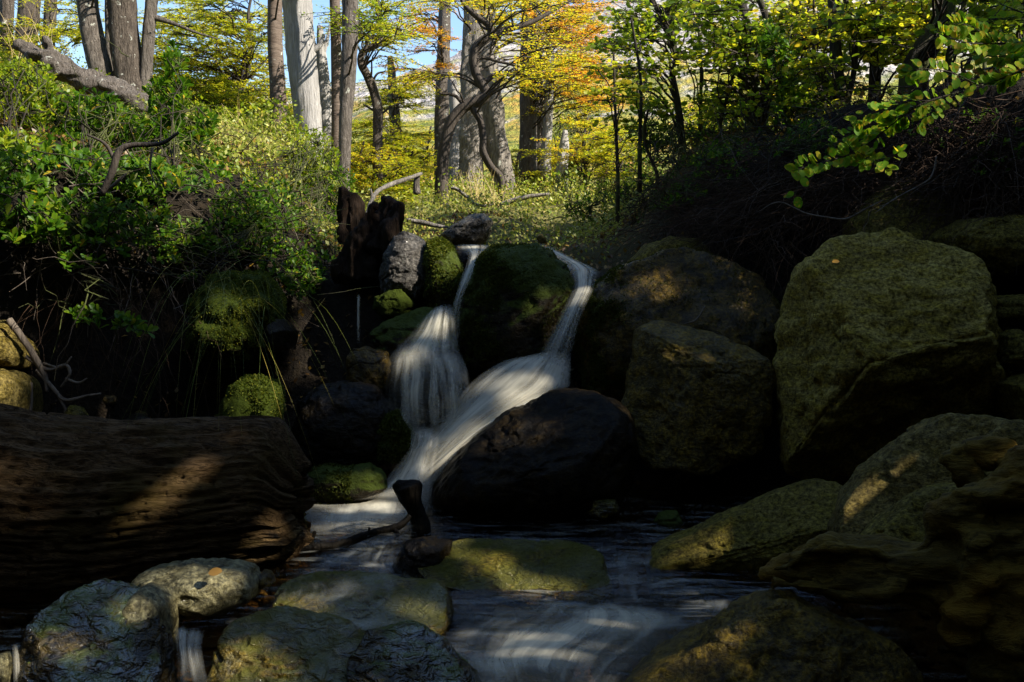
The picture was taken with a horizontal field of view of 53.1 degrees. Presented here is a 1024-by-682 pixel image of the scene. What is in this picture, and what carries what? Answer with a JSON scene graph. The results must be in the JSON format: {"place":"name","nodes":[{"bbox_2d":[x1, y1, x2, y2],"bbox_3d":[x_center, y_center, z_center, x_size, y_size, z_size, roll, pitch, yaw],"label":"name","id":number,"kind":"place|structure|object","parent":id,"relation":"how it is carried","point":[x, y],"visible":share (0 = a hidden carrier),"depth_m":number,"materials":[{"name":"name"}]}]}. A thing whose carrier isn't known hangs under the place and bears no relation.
{"place":"outdoors","nodes":[
{"label":"outdoors","id":0,"kind":"place"},
{"bbox_2d":[13,0,605,89],"label":"sky","id":1,"kind":"structure","parent":0,"point":[425,58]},
{"bbox_2d":[0,477,966,681],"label":"stream water","id":2,"kind":"structure","parent":0,"point":[506,535],"depth_m":4.50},
{"bbox_2d":[12,578,177,681],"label":"boulder","id":3,"kind":"object","parent":2,"relation":"in","point":[86,633],"visible":0.96,"depth_m":3.01,"materials":[{"name":"stone"}]},
{"bbox_2d":[122,582,179,654],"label":"stone","id":4,"kind":"object","parent":2,"relation":"in","point":[152,599],"visible":0.37,"depth_m":3.20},
{"bbox_2d":[131,558,260,619],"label":"boulder","id":5,"kind":"object","parent":2,"relation":"on","point":[197,590],"visible":0.84,"depth_m":3.37,"materials":[{"name":"stone"}]},
{"bbox_2d":[205,605,365,681],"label":"boulder","id":6,"kind":"object","parent":2,"relation":"in","point":[285,643],"visible":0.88,"depth_m":3.12,"materials":[{"name":"stone"}]},
{"bbox_2d":[291,380,398,471],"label":"boulder","id":7,"kind":"object","parent":2,"relation":"on","point":[326,432],"visible":0.62,"depth_m":5.08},
{"bbox_2d":[345,346,391,392],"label":"boulder","id":8,"kind":"object","parent":7,"relation":"on","point":[371,366],"visible":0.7,"depth_m":5.42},
{"bbox_2d":[375,409,416,470],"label":"boulder","id":9,"kind":"object","parent":7,"relation":"on","point":[396,445],"visible":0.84,"depth_m":5.10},
{"bbox_2d":[307,462,387,504],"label":"stone","id":10,"kind":"object","parent":2,"relation":"on","point":[352,483],"visible":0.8,"depth_m":4.88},
{"bbox_2d":[301,514,410,553],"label":"sunken branch","id":11,"kind":"object","parent":2,"relation":"in","point":[312,546],"visible":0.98,"depth_m":4.33,"materials":[{"name":"black wood"}]},
{"bbox_2d":[271,570,453,636],"bbox_3d":[-0.537,0.977,3.711,0.649,0.229,0.475,0,4,0],"label":"boulder","id":12,"kind":"object","parent":2,"relation":"in","point":[363,600],"visible":0.59,"depth_m":3.68,"materials":[{"name":"stone"}]},
{"bbox_2d":[392,479,431,537],"bbox_3d":[-0.442,0.757,4.548,0.173,0.282,0.121,2,4,28],"label":"stake stump","id":13,"kind":"object","parent":2,"relation":"in","point":[408,493],"visible":0.9,"depth_m":4.51,"materials":[{"name":"black wood"}]},
{"bbox_2d":[346,620,481,681],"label":"boulder","id":14,"kind":"object","parent":2,"relation":"in","point":[408,651],"visible":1,"depth_m":3.04,"materials":[{"name":"stone"}]},
{"bbox_2d":[390,536,452,578],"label":"stone","id":15,"kind":"object","parent":2,"relation":"in","point":[413,555],"visible":0.76,"depth_m":4.11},
{"bbox_2d":[418,538,614,611],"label":"slab","id":16,"kind":"structure","parent":2,"relation":"on","point":[507,571],"depth_m":4.05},
{"bbox_2d":[431,388,638,531],"bbox_3d":[0.111,0.584,4.999,1.010,0.697,0.829,0,4,0],"label":"boulder","id":17,"kind":"object","parent":2,"relation":"in","point":[568,454],"visible":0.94,"depth_m":4.72,"materials":[{"name":"stone"}]},
{"bbox_2d":[624,588,923,681],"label":"boulder","id":18,"kind":"object","parent":2,"relation":"in","point":[777,635],"visible":1,"depth_m":2.88,"materials":[{"name":"stone"}]},
{"bbox_2d":[757,435,1023,681],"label":"boulder","id":19,"kind":"object","parent":2,"relation":"in","point":[957,574],"visible":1,"depth_m":2.96,"materials":[{"name":"stone"}]},
{"bbox_2d":[827,413,1023,534],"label":"boulder","id":20,"kind":"object","parent":2,"relation":"on","point":[898,468],"visible":0.4,"depth_m":3.64,"materials":[{"name":"stone"}]},
{"bbox_2d":[860,482,956,541],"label":"boulder","id":21,"kind":"object","parent":20,"relation":"on","point":[902,519],"visible":0.32,"depth_m":3.37,"materials":[{"name":"grey stone"}]},
{"bbox_2d":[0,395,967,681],"bbox_3d":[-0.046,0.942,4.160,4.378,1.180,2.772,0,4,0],"label":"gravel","id":22,"kind":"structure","parent":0,"point":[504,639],"depth_m":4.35,"materials":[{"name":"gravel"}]},
{"bbox_2d":[0,68,1023,681],"bbox_3d":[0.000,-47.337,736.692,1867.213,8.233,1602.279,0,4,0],"label":"ground","id":23,"kind":"structure","parent":0,"point":[294,363],"depth_m":5.56,"materials":[{"name":"plant"}]},
{"bbox_2d":[0,368,43,411],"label":"boulder","id":24,"kind":"object","parent":23,"relation":"on","point":[15,387],"visible":0.17,"depth_m":4.72,"materials":[{"name":"stone"}]},
{"bbox_2d":[0,320,39,369],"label":"boulder","id":25,"kind":"object","parent":24,"relation":"on","point":[13,352],"visible":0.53,"depth_m":4.81,"materials":[{"name":"stone"}]},
{"bbox_2d":[5,318,100,412],"bbox_3d":[-2.150,0.131,4.792,0.449,0.482,0.045,0,4,4],"label":"exposed root","id":26,"kind":"object","parent":24,"relation":"on","point":[40,371],"visible":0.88,"depth_m":4.79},
{"bbox_2d":[0,55,67,200],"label":"shrub","id":27,"kind":"object","parent":23,"relation":"on","point":[24,102],"visible":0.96,"depth_m":6.25,"materials":[{"name":"green plant"}]},
{"bbox_2d":[0,0,87,72],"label":"forest tree","id":28,"kind":"object","parent":23,"relation":"on","point":[22,12],"visible":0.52,"depth_m":12.38,"materials":[{"name":"yellow plant"}]},
{"bbox_2d":[0,119,108,277],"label":"shrub","id":29,"kind":"object","parent":23,"relation":"on","point":[24,195],"visible":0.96,"depth_m":4.70,"materials":[{"name":"green plant"}]},
{"bbox_2d":[17,0,104,75],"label":"forest tree","id":30,"kind":"object","parent":23,"relation":"on","point":[51,10],"visible":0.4,"depth_m":13.12,"materials":[{"name":"yellow plant"}]},
{"bbox_2d":[18,271,158,380],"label":"shrub","id":31,"kind":"object","parent":23,"relation":"on","point":[120,319],"visible":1,"depth_m":4.83,"materials":[{"name":"green plant"}]},
{"bbox_2d":[29,52,159,153],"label":"shrub","id":32,"kind":"object","parent":23,"relation":"on","point":[96,107],"visible":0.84,"depth_m":6.42,"materials":[{"name":"green plant"}]},
{"bbox_2d":[76,0,112,75],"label":"forest tree","id":33,"kind":"object","parent":23,"relation":"on","point":[93,39],"visible":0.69,"depth_m":9.91,"materials":[{"name":"grey plant"}]},
{"bbox_2d":[12,35,188,119],"bbox_3d":[-3.212,-2.010,8.164,1.576,0.819,0.331,0,4,0],"label":"fallen log","id":34,"kind":"object","parent":23,"relation":"on","point":[63,69],"visible":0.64,"depth_m":8.11,"materials":[{"name":"wood"}]},
{"bbox_2d":[107,0,143,112],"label":"forest tree","id":35,"kind":"object","parent":23,"relation":"on","point":[123,30],"visible":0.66,"depth_m":9.88,"materials":[{"name":"brown plant"}]},
{"bbox_2d":[33,128,222,254],"bbox_3d":[-2.483,-0.867,5.712,1.440,0.804,1.032,3,4,37],"label":"shrub","id":36,"kind":"object","parent":23,"relation":"on","point":[53,161],"visible":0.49,"depth_m":5.29,"materials":[{"name":"green plant"}]},
{"bbox_2d":[5,167,260,361],"bbox_3d":[-2.017,-0.391,5.197,1.282,1.002,1.139,0,4,0],"label":"shrub","id":37,"kind":"object","parent":23,"relation":"on","point":[92,234],"visible":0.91,"depth_m":5.04,"materials":[{"name":"green plant"}]},
{"bbox_2d":[0,403,316,610],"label":"fallen log","id":38,"kind":"object","parent":23,"relation":"on","point":[85,499],"visible":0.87,"depth_m":3.88,"materials":[{"name":"brown wood"}]},
{"bbox_2d":[101,33,223,167],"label":"shrub","id":39,"kind":"object","parent":23,"relation":"on","point":[174,114],"visible":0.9,"depth_m":6.92,"materials":[{"name":"green plant"}]},
{"bbox_2d":[53,117,289,278],"bbox_3d":[-2.098,-0.979,6.239,1.518,1.202,2.689,-1,4,-16],"label":"shrub","id":40,"kind":"object","parent":23,"relation":"on","point":[168,180],"visible":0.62,"depth_m":5.56,"materials":[{"name":"green plant"}]},
{"bbox_2d":[140,0,217,93],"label":"forest tree","id":41,"kind":"object","parent":23,"relation":"on","point":[151,17],"visible":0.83,"depth_m":9.95,"materials":[{"name":"grey plant"}]},
{"bbox_2d":[104,191,289,309],"bbox_3d":[-1.731,-0.362,5.514,1.122,0.900,0.792,-1,4,-17],"label":"shrub","id":42,"kind":"object","parent":23,"relation":"on","point":[167,256],"visible":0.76,"depth_m":5.53,"materials":[{"name":"green plant"}]},
{"bbox_2d":[0,118,422,378],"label":"dead twigs","id":43,"kind":"object","parent":23,"relation":"on","point":[89,268],"depth_m":5.45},
{"bbox_2d":[138,0,317,121],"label":"forest tree","id":44,"kind":"object","parent":23,"relation":"on","point":[222,82],"visible":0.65,"depth_m":12.11,"materials":[{"name":"yellow plant"}]},
{"bbox_2d":[183,269,286,368],"bbox_3d":[-1.488,-0.111,5.538,0.535,0.564,1.042,0,4,0],"label":"boulder","id":45,"kind":"object","parent":23,"relation":"on","point":[246,347],"visible":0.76,"depth_m":5.17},
{"bbox_2d":[262,319,298,351],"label":"stone","id":46,"kind":"object","parent":45,"relation":"on","point":[280,334],"visible":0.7,"depth_m":5.52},
{"bbox_2d":[122,265,368,567],"bbox_3d":[-1.287,0.476,4.585,1.318,1.643,1.200,0,4,0],"label":"grass tuft","id":47,"kind":"object","parent":23,"relation":"on","point":[253,294],"visible":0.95,"depth_m":4.64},
{"bbox_2d":[215,373,285,419],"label":"boulder","id":48,"kind":"object","parent":23,"relation":"on","point":[250,402],"visible":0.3,"depth_m":4.73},
{"bbox_2d":[173,139,349,281],"bbox_3d":[-1.545,-0.658,6.033,1.045,1.200,1.388,-2,4,-30],"label":"shrub","id":49,"kind":"object","parent":23,"relation":"on","point":[239,219],"visible":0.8,"depth_m":5.81,"materials":[{"name":"green plant"}]},
{"bbox_2d":[267,0,287,141],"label":"forest tree","id":50,"kind":"object","parent":23,"relation":"on","point":[277,84],"visible":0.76,"depth_m":10.93,"materials":[{"name":"brown plant"}]},
{"bbox_2d":[218,74,340,203],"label":"shrub","id":51,"kind":"object","parent":23,"relation":"on","point":[299,166],"visible":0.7,"depth_m":7.71,"materials":[{"name":"green plant"}]},
{"bbox_2d":[210,144,385,263],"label":"shrub","id":52,"kind":"object","parent":23,"relation":"on","point":[324,185],"visible":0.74,"depth_m":6.87,"materials":[{"name":"green plant"}]},
{"bbox_2d":[282,0,325,159],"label":"forest tree","id":53,"kind":"object","parent":23,"relation":"on","point":[302,48],"visible":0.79,"depth_m":10.38,"materials":[{"name":"white wood"}]},
{"bbox_2d":[241,183,381,317],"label":"shrub","id":54,"kind":"object","parent":23,"relation":"on","point":[294,261],"visible":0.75,"depth_m":6.09,"materials":[{"name":"green plant"}]},
{"bbox_2d":[315,25,331,152],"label":"forest tree","id":55,"kind":"object","parent":23,"relation":"on","point":[324,86],"visible":0.56,"depth_m":11.54,"materials":[{"name":"grey wood"}]},
{"bbox_2d":[329,0,340,167],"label":"forest tree","id":56,"kind":"object","parent":23,"relation":"on","point":[335,61],"visible":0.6,"depth_m":10.95,"materials":[{"name":"brown plant"}]},
{"bbox_2d":[302,0,421,189],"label":"forest tree","id":57,"kind":"object","parent":23,"relation":"on","point":[352,21],"visible":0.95,"depth_m":9.94,"materials":[{"name":"grey plant"}]},
{"bbox_2d":[330,186,404,285],"bbox_3d":[-0.890,-0.650,6.359,0.500,0.671,0.682,0,4,0],"label":"rotten stump","id":58,"kind":"object","parent":23,"relation":"on","point":[364,238],"visible":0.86,"depth_m":6.17,"materials":[{"name":"brown wood"}]},
{"bbox_2d":[315,0,436,196],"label":"forest tree","id":59,"kind":"object","parent":23,"relation":"on","point":[375,43],"visible":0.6,"depth_m":11.45,"materials":[{"name":"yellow plant"}]},
{"bbox_2d":[350,154,437,206],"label":"bush","id":60,"kind":"object","parent":23,"relation":"on","point":[386,170],"visible":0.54,"depth_m":11.00,"materials":[{"name":"yellow plant"}]},
{"bbox_2d":[352,56,445,155],"bbox_3d":[-1.704,-3.068,14.862,1.556,2.197,3.228,0,4,0],"label":"forest tree","id":61,"kind":"object","parent":23,"relation":"on","point":[394,93],"visible":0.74,"depth_m":14.83,"materials":[{"name":"yellow plant"}]},
{"bbox_2d":[378,231,425,304],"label":"boulder","id":62,"kind":"object","parent":23,"relation":"on","point":[401,267],"visible":0.71,"depth_m":5.89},
{"bbox_2d":[351,119,453,182],"bbox_3d":[-1.520,-2.245,12.947,1.468,1.209,2.642,-1,4,-14],"label":"forest tree","id":63,"kind":"object","parent":23,"relation":"on","point":[389,139],"visible":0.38,"depth_m":12.74,"materials":[{"name":"yellow plant"}]},
{"bbox_2d":[2,215,807,417],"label":"hanging rootlets","id":64,"kind":"object","parent":23,"relation":"hanging from","point":[153,309],"visible":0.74,"depth_m":5.08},
{"bbox_2d":[368,307,458,362],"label":"boulder","id":65,"kind":"object","parent":23,"relation":"on","point":[399,336],"visible":0.54,"depth_m":5.55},
{"bbox_2d":[372,289,415,320],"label":"stone","id":66,"kind":"object","parent":65,"relation":"on","point":[389,304],"visible":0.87,"depth_m":5.84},
{"bbox_2d":[370,0,462,177],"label":"forest tree","id":67,"kind":"object","parent":23,"relation":"on","point":[442,19],"visible":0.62,"depth_m":14.91,"materials":[{"name":"orange plant"}]},
{"bbox_2d":[1,80,869,260],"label":"heath","id":68,"kind":"object","parent":23,"relation":"on","point":[455,197],"visible":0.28,"depth_m":8.56,"materials":[{"name":"green plant"}]},
{"bbox_2d":[583,52,652,222],"bbox_3d":[0.761,-1.520,7.567,0.553,1.302,2.098,0,4,8],"label":"sapling","id":69,"kind":"object","parent":68,"relation":"on","point":[622,88],"visible":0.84,"depth_m":7.48,"materials":[{"name":"yellow plant"}]},
{"bbox_2d":[422,236,464,316],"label":"boulder","id":70,"kind":"object","parent":23,"relation":"on","point":[444,271],"visible":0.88,"depth_m":5.87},
{"bbox_2d":[438,213,492,247],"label":"boulder","id":71,"kind":"object","parent":23,"relation":"on","point":[473,229],"visible":0.81,"depth_m":7.09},
{"bbox_2d":[0,48,972,229],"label":"undergrowth","id":72,"kind":"object","parent":23,"relation":"on","point":[69,91],"visible":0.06,"depth_m":9.99,"materials":[{"name":"green plant"}]},
{"bbox_2d":[382,0,601,207],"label":"forest tree","id":73,"kind":"object","parent":23,"relation":"on","point":[463,107],"visible":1,"depth_m":10.96,"materials":[{"name":"orange plant"}]},
{"bbox_2d":[439,369,573,459],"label":"waterfall","id":74,"kind":"object","parent":23,"relation":"on","point":[529,386],"visible":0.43,"depth_m":5.39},
{"bbox_2d":[388,347,470,432],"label":"waterfall","id":75,"kind":"object","parent":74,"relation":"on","point":[441,377],"visible":0.94,"depth_m":5.41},
{"bbox_2d":[398,0,621,193],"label":"forest tree","id":76,"kind":"object","parent":23,"relation":"on","point":[492,111],"visible":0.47,"depth_m":12.87,"materials":[{"name":"orange plant"}]},
{"bbox_2d":[450,242,575,381],"bbox_3d":[0.004,-0.144,5.894,0.735,0.846,0.786,0,4,0],"label":"boulder","id":77,"kind":"object","parent":23,"relation":"on","point":[511,302],"visible":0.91,"depth_m":5.58,"materials":[{"name":"plant"}]},
{"bbox_2d":[515,29,623,191],"bbox_3d":[0.805,-3.135,14.367,1.572,2.600,2.434,0,4,0],"label":"forest tree","id":78,"kind":"object","parent":23,"relation":"on","point":[540,124],"visible":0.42,"depth_m":14.12,"materials":[{"name":"yellow plant"}]},
{"bbox_2d":[531,117,627,189],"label":"bush","id":79,"kind":"object","parent":23,"relation":"on","point":[573,154],"visible":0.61,"depth_m":12.10,"materials":[{"name":"yellow plant"}]},
{"bbox_2d":[518,0,654,198],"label":"forest tree","id":80,"kind":"object","parent":23,"relation":"on","point":[528,126],"visible":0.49,"depth_m":13.87,"materials":[{"name":"orange plant"}]},
{"bbox_2d":[539,1,634,199],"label":"forest tree","id":81,"kind":"object","parent":23,"relation":"on","point":[547,125],"visible":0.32,"depth_m":13.75,"materials":[{"name":"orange plant"}]},
{"bbox_2d":[565,122,657,188],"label":"bush","id":82,"kind":"object","parent":23,"relation":"on","point":[608,145],"visible":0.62,"depth_m":11.65,"materials":[{"name":"yellow plant"}]},
{"bbox_2d":[594,17,683,192],"bbox_3d":[0.884,-1.744,7.761,0.668,1.282,1.438,1,4,23],"label":"sapling","id":83,"kind":"object","parent":23,"relation":"on","point":[630,92],"visible":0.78,"depth_m":7.54,"materials":[{"name":"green plant"}]},
{"bbox_2d":[566,0,724,157],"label":"forest tree","id":84,"kind":"object","parent":23,"relation":"on","point":[646,22],"visible":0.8,"depth_m":8.03,"materials":[{"name":"green plant"}]},
{"bbox_2d":[609,83,687,191],"bbox_3d":[1.075,-1.547,8.122,0.542,1.219,1.643,1,4,18],"label":"sapling","id":85,"kind":"object","parent":23,"relation":"on","point":[648,106],"visible":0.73,"depth_m":7.83,"materials":[{"name":"green plant"}]},
{"bbox_2d":[536,134,770,238],"bbox_3d":[0.879,-1.122,7.908,1.432,1.095,3.541,0,4,0],"label":"shrub","id":86,"kind":"object","parent":23,"relation":"on","point":[589,210],"visible":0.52,"depth_m":7.82,"materials":[{"name":"green plant"}]},
{"bbox_2d":[587,92,752,209],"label":"shrub","id":87,"kind":"object","parent":23,"relation":"on","point":[669,137],"visible":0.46,"depth_m":8.29,"materials":[{"name":"green plant"}]},
{"bbox_2d":[570,245,780,401],"bbox_3d":[0.929,-0.050,5.854,1.203,0.994,1.041,0,4,0],"label":"boulder","id":88,"kind":"object","parent":23,"relation":"on","point":[616,306],"visible":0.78,"depth_m":5.54,"materials":[{"name":"stone"}]},
{"bbox_2d":[644,9,749,141],"bbox_3d":[1.432,-2.097,8.011,0.751,1.216,2.388,1,4,9],"label":"sapling","id":89,"kind":"object","parent":23,"relation":"on","point":[685,56],"visible":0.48,"depth_m":7.38,"materials":[{"name":"green plant"}]},
{"bbox_2d":[621,320,776,476],"bbox_3d":[0.931,0.284,5.208,0.770,0.779,0.673,0,4,0],"label":"boulder","id":90,"kind":"object","parent":23,"relation":"on","point":[695,402],"visible":0.98,"depth_m":4.97,"materials":[{"name":"stone"}]},
{"bbox_2d":[655,0,791,136],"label":"forest tree","id":91,"kind":"object","parent":23,"relation":"on","point":[729,9],"visible":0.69,"depth_m":7.13,"materials":[{"name":"green plant"}]},
{"bbox_2d":[644,478,841,610],"bbox_3d":[0.988,0.848,4.309,0.866,0.536,0.500,0,4,0],"label":"boulder","id":92,"kind":"object","parent":23,"relation":"on","point":[748,539],"visible":0.78,"depth_m":4.16,"materials":[{"name":"green stone"}]},
{"bbox_2d":[625,71,872,215],"bbox_3d":[1.442,-1.328,6.626,1.418,1.236,2.716,1,4,10],"label":"shrub","id":93,"kind":"object","parent":23,"relation":"on","point":[793,141],"visible":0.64,"depth_m":5.98,"materials":[{"name":"green plant"}]},
{"bbox_2d":[696,0,833,127],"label":"forest tree","id":94,"kind":"object","parent":23,"relation":"on","point":[764,14],"visible":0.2,"depth_m":7.46,"materials":[{"name":"green plant"}]},
{"bbox_2d":[561,0,1023,296],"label":"rootlets","id":95,"kind":"object","parent":23,"relation":"on","point":[848,198],"visible":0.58,"depth_m":5.60,"materials":[{"name":"plant"}]},
{"bbox_2d":[739,5,849,132],"bbox_3d":[1.919,-1.795,6.698,0.755,0.908,1.128,2,4,27],"label":"tree","id":96,"kind":"object","parent":23,"relation":"on","point":[781,45],"visible":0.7,"depth_m":6.71,"materials":[{"name":"green plant"}]},
{"bbox_2d":[743,0,894,121],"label":"forest tree","id":97,"kind":"object","parent":23,"relation":"on","point":[835,54],"visible":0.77,"depth_m":6.79,"materials":[{"name":"green plant"}]},
{"bbox_2d":[743,0,900,131],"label":"forest tree","id":98,"kind":"object","parent":23,"relation":"on","point":[794,5],"visible":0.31,"depth_m":7.75,"materials":[{"name":"green plant"}]},
{"bbox_2d":[782,0,876,116],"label":"sapling","id":99,"kind":"object","parent":23,"relation":"on","point":[816,40],"visible":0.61,"depth_m":6.54,"materials":[{"name":"green plant"}]},
{"bbox_2d":[809,0,938,105],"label":"forest tree","id":100,"kind":"object","parent":23,"relation":"on","point":[884,45],"visible":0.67,"depth_m":6.61,"materials":[{"name":"green plant"}]},
{"bbox_2d":[785,0,973,102],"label":"forest tree","id":101,"kind":"object","parent":23,"relation":"on","point":[916,20],"visible":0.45,"depth_m":6.83,"materials":[{"name":"green plant"}]},
{"bbox_2d":[772,227,1012,485],"bbox_3d":[1.848,0.099,4.954,1.157,1.296,1.054,0,4,0],"label":"boulder","id":102,"kind":"object","parent":23,"relation":"on","point":[886,336],"visible":0.8,"depth_m":4.68,"materials":[{"name":"stone"}]},
{"bbox_2d":[842,175,988,239],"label":"boulder","id":103,"kind":"object","parent":23,"relation":"on","point":[858,224],"visible":0.21,"depth_m":5.31,"materials":[{"name":"grey stone"}]},
{"bbox_2d":[826,27,1023,221],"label":"shrub","id":104,"kind":"object","parent":23,"relation":"on","point":[993,135],"visible":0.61,"depth_m":5.12,"materials":[{"name":"green plant"}]},
{"bbox_2d":[898,0,1023,94],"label":"forest tree","id":105,"kind":"object","parent":23,"relation":"on","point":[941,9],"visible":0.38,"depth_m":6.31,"materials":[{"name":"green plant"}]},
{"bbox_2d":[927,214,1023,284],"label":"slab","id":106,"kind":"structure","parent":23,"relation":"on","point":[1003,248],"depth_m":4.84,"materials":[{"name":"grey stone"}]},
{"bbox_2d":[995,373,1023,419],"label":"stone","id":107,"kind":"object","parent":23,"relation":"on","point":[1009,393],"visible":0.98,"depth_m":4.57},
{"bbox_2d":[996,329,1023,370],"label":"stone","id":108,"kind":"object","parent":107,"relation":"on","point":[1010,353],"visible":0.88,"depth_m":4.64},
{"bbox_2d":[249,0,1007,194],"bbox_3d":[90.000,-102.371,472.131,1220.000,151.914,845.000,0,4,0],"label":"hill","id":109,"kind":"structure","parent":0,"point":[685,84],"depth_m":213.90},
{"bbox_2d":[783,11,1023,207],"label":"hanging branch","id":110,"kind":"object","parent":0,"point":[1013,48],"visible":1,"depth_m":3.41,"materials":[{"name":"green plant"}]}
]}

